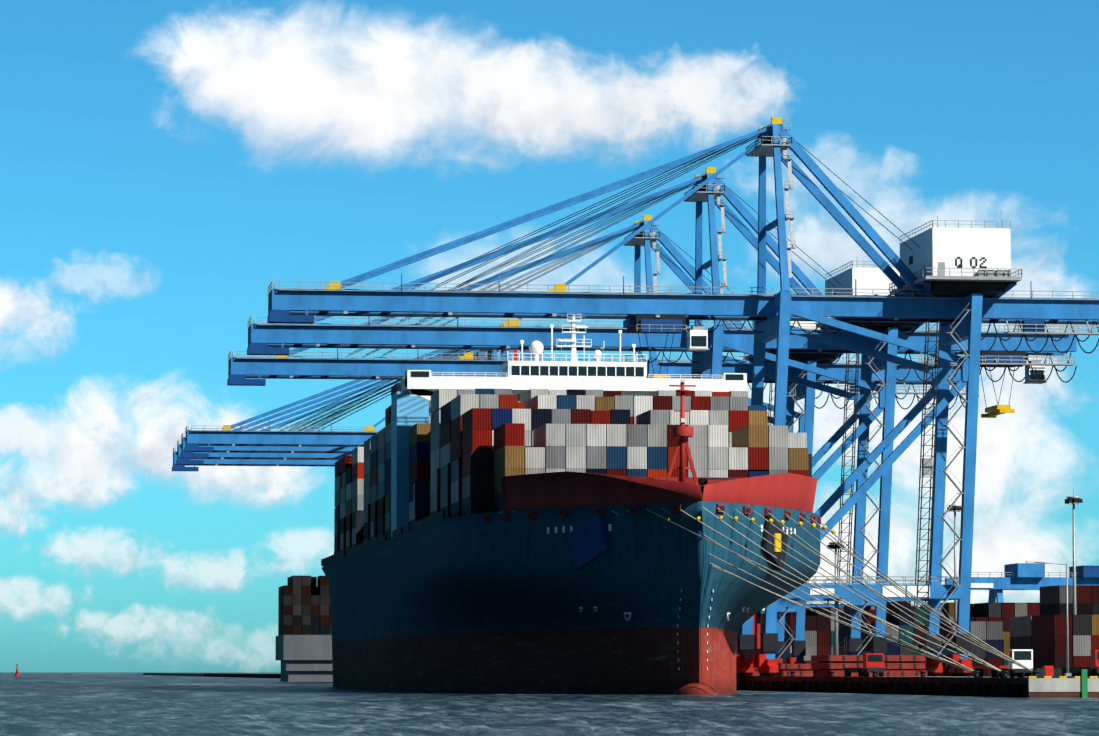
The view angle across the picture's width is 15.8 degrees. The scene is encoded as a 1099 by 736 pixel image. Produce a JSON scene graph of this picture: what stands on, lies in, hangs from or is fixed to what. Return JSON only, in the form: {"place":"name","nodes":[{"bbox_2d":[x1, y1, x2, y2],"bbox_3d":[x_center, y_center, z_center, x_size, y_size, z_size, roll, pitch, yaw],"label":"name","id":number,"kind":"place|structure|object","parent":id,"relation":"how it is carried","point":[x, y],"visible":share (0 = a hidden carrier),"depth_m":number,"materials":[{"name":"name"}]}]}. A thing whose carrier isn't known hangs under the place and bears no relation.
{"place":"outdoors","nodes":[
{"label":"outdoors","id":0,"kind":"place"},
{"bbox_2d":[0,498,47,535],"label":"cloud","id":1,"kind":"structure","parent":0,"point":[12,518],"depth_m":14381.51,"materials":[{"name":"white"}]},
{"bbox_2d":[0,406,49,456],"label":"cloud","id":2,"kind":"structure","parent":0,"point":[19,427],"depth_m":14980.96,"materials":[{"name":"white"}]},
{"bbox_2d":[0,284,69,349],"bbox_3d":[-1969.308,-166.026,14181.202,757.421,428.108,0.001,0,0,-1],"label":"cloud","id":3,"kind":"structure","parent":0,"point":[33,314],"depth_m":14182.29,"materials":[{"name":"white"}]},
{"bbox_2d":[0,579,69,617],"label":"cloud","id":4,"kind":"structure","parent":0,"point":[19,598],"depth_m":14501.82,"materials":[{"name":"white"}]},
{"bbox_2d":[0,432,130,507],"bbox_3d":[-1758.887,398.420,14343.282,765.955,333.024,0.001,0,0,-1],"label":"cloud","id":5,"kind":"structure","parent":0,"point":[47,479],"depth_m":14343.09,"materials":[{"name":"white"}]},
{"bbox_2d":[65,268,122,287],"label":"cloud","id":6,"kind":"structure","parent":0,"point":[94,277],"depth_m":14224.60,"materials":[{"name":"white"}]},
{"bbox_2d":[46,531,162,572],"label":"cloud","id":7,"kind":"structure","parent":0,"point":[94,548],"depth_m":14424.42,"materials":[{"name":"white"}]},
{"bbox_2d":[26,605,210,641],"bbox_3d":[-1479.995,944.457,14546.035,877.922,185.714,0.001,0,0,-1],"label":"cloud","id":8,"kind":"structure","parent":0,"point":[120,628],"depth_m":14545.73,"materials":[{"name":"white"}]},
{"bbox_2d":[42,381,244,479],"bbox_3d":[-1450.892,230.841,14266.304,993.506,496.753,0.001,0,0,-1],"label":"cloud","id":9,"kind":"structure","parent":0,"point":[97,430],"depth_m":14265.61,"materials":[{"name":"white"}]},
{"bbox_2d":[163,553,244,589],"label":"cloud","id":10,"kind":"structure","parent":0,"point":[212,573],"depth_m":14468.39,"materials":[{"name":"white"}]},
{"bbox_2d":[142,426,312,504],"bbox_3d":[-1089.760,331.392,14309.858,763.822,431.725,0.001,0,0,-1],"label":"cloud","id":11,"kind":"structure","parent":0,"point":[264,485],"depth_m":14310.01,"materials":[{"name":"white"}]},
{"bbox_2d":[156,14,357,105],"bbox_3d":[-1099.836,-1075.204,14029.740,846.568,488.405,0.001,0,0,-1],"label":"cloud","id":12,"kind":"structure","parent":0,"point":[189,73],"depth_m":14028.32,"materials":[{"name":"white"}]},
{"bbox_2d":[272,530,333,570],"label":"cloud","id":13,"kind":"structure","parent":0,"point":[297,549],"depth_m":15031.37,"materials":[{"name":"white"}]},
{"bbox_2d":[192,10,460,158],"bbox_3d":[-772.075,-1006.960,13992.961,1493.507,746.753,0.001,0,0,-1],"label":"cloud","id":14,"kind":"structure","parent":0,"point":[379,89],"depth_m":13993.03,"materials":[{"name":"white"}]},
{"bbox_2d":[421,37,624,174],"bbox_3d":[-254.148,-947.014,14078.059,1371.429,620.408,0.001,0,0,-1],"label":"cloud","id":15,"kind":"structure","parent":0,"point":[517,96],"depth_m":14079.48,"materials":[{"name":"white"}]},
{"bbox_2d":[437,242,617,291],"bbox_3d":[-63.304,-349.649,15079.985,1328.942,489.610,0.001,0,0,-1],"label":"cloud","id":16,"kind":"structure","parent":0,"point":[589,277],"depth_m":15079.68,"materials":[{"name":"white"}]},
{"bbox_2d":[0,673,1098,735],"bbox_3d":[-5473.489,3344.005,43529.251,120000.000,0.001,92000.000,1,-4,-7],"label":"water","id":17,"kind":"structure","parent":0,"point":[86,704],"depth_m":255.03,"materials":[{"name":"liquid"}]},
{"bbox_2d":[276,576,332,681],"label":"ship","id":18,"kind":"object","parent":17,"relation":"on","point":[304,645],"visible":0.46,"depth_m":1109.10},
{"bbox_2d":[322,471,820,694],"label":"ship hull","id":19,"kind":"object","parent":17,"relation":"on","point":[562,582],"visible":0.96,"depth_m":482.41,"materials":[{"name":"metal"}]},
{"bbox_2d":[321,389,811,565],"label":"shipping containers","id":20,"kind":"object","parent":19,"relation":"on","point":[468,449],"visible":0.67,"depth_m":506.30,"materials":[{"name":"multicoloured metal"}]},
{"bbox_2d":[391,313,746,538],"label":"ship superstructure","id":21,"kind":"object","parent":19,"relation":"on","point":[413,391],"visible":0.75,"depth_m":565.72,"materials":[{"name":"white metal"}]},
{"bbox_2d":[0,0,1098,672],"label":"sky","id":22,"kind":"structure","parent":0,"point":[108,162],"materials":[{"name":"blue"}]},
{"bbox_2d":[143,669,1098,697],"bbox_3d":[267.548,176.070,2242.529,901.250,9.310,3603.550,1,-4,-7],"label":"quay ground","id":23,"kind":"structure","parent":0,"point":[1083,685],"depth_m":454.54,"materials":[{"name":"concrete"}]},
{"bbox_2d":[172,352,470,470],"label":"gantry crane","id":24,"kind":"object","parent":23,"relation":"on","point":[244,462],"depth_m":984.04,"materials":[{"name":"blue metal"}]},
{"bbox_2d":[176,350,492,464],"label":"gantry crane","id":25,"kind":"object","parent":23,"relation":"on","point":[284,456],"depth_m":953.60,"materials":[{"name":"blue metal"}]},
{"bbox_2d":[180,349,526,457],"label":"gantry crane","id":26,"kind":"object","parent":23,"relation":"on","point":[265,449],"visible":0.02,"depth_m":925.28,"materials":[{"name":"blue metal"}]},
{"bbox_2d":[184,320,550,451],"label":"gantry crane","id":27,"kind":"object","parent":23,"relation":"on","point":[224,436],"visible":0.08,"depth_m":897.04,"materials":[{"name":"blue metal"}]},
{"bbox_2d":[227,215,965,663],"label":"gantry crane","id":28,"kind":"object","parent":23,"relation":"on","point":[251,371],"visible":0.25,"depth_m":694.46,"materials":[{"name":"blue metal"}]},
{"bbox_2d":[247,167,1076,654],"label":"gantry crane","id":29,"kind":"object","parent":23,"relation":"on","point":[333,333],"visible":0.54,"depth_m":628.42,"materials":[{"name":"blue metal"}]},
{"bbox_2d":[980,351,1046,417],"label":"crane trolley","id":30,"kind":"object","parent":29,"relation":"on","point":[996,410],"visible":0.6,"depth_m":635.79,"materials":[{"name":"blue metal"}]},
{"bbox_2d":[267,117,1098,675],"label":"gantry crane","id":31,"kind":"object","parent":23,"relation":"on","point":[955,285],"visible":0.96,"depth_m":571.75,"materials":[{"name":"blue metal"}]},
{"bbox_2d":[623,314,708,377],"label":"crane trolley","id":32,"kind":"object","parent":31,"relation":"on","point":[697,337],"visible":0.73,"depth_m":571.26,"materials":[{"name":"blue metal"}]},
{"bbox_2d":[612,507,1032,672],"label":"mooring lines","id":33,"kind":"object","parent":23,"relation":"on","point":[935,657],"visible":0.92,"depth_m":445.93,"materials":[{"name":"fabric"}]},
{"bbox_2d":[736,655,926,676],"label":"hatch covers","id":34,"kind":"object","parent":23,"relation":"on","point":[903,665],"visible":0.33,"depth_m":548.54,"materials":[{"name":"red metal"}]},
{"bbox_2d":[736,585,1098,675],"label":"shipping containers","id":35,"kind":"object","parent":23,"relation":"on","point":[1039,629],"visible":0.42,"depth_m":605.62,"materials":[{"name":"multicoloured metal"}]},
{"bbox_2d":[753,488,1098,676],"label":"port equipment","id":36,"kind":"object","parent":23,"relation":"on","point":[1028,575],"visible":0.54,"depth_m":586.43,"materials":[{"name":"blue"}]},
{"bbox_2d":[559,49,758,155],"bbox_3d":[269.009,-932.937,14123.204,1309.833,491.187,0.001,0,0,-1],"label":"cloud","id":37,"kind":"structure","parent":0,"point":[656,106],"depth_m":14124.38,"materials":[{"name":"white"}]},
{"bbox_2d":[662,56,787,137],"bbox_3d":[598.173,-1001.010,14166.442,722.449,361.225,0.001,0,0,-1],"label":"cloud","id":38,"kind":"structure","parent":0,"point":[735,77],"depth_m":14167.17,"materials":[{"name":"white"}]},
{"bbox_2d":[747,383,877,439],"bbox_3d":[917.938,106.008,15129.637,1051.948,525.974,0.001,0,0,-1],"label":"cloud","id":39,"kind":"structure","parent":0,"point":[821,399],"depth_m":15130.60,"materials":[{"name":"white"}]},
{"bbox_2d":[804,169,860,190],"bbox_3d":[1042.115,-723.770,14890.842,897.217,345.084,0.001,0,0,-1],"label":"cloud","id":40,"kind":"structure","parent":0,"point":[833,177],"depth_m":14891.12,"materials":[{"name":"white"}]},
{"bbox_2d":[813,384,927,464],"bbox_3d":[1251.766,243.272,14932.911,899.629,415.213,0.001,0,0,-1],"label":"cloud","id":41,"kind":"structure","parent":0,"point":[828,422],"depth_m":14931.49,"materials":[{"name":"white"}]},
{"bbox_2d":[769,201,1042,273],"bbox_3d":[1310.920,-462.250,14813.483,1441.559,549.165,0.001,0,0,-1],"label":"cloud","id":42,"kind":"structure","parent":0,"point":[827,249],"depth_m":14812.21,"materials":[{"name":"white"}]},
{"bbox_2d":[807,475,1028,605],"bbox_3d":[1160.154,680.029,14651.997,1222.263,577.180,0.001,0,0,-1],"label":"cloud","id":43,"kind":"structure","parent":0,"point":[902,548],"depth_m":14653.09,"materials":[{"name":"white"}]},
{"bbox_2d":[873,355,1065,439],"bbox_3d":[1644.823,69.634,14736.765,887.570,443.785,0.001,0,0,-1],"label":"cloud","id":44,"kind":"structure","parent":0,"point":[1032,398],"depth_m":14737.63,"materials":[{"name":"white"}]},
{"bbox_2d":[873,392,1075,535],"bbox_3d":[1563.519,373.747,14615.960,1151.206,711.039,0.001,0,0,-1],"label":"cloud","id":45,"kind":"structure","parent":0,"point":[1033,448],"depth_m":14616.98,"materials":[{"name":"white"}]},
{"bbox_2d":[943,516,1081,603],"bbox_3d":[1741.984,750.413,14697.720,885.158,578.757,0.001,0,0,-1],"label":"cloud","id":46,"kind":"structure","parent":0,"point":[1042,546],"depth_m":14697.51,"materials":[{"name":"white"}]},
{"bbox_2d":[981,264,1082,331],"bbox_3d":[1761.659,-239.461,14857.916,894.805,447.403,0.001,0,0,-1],"label":"cloud","id":47,"kind":"structure","parent":0,"point":[1045,281],"depth_m":14858.58,"materials":[{"name":"white"}]}
]}

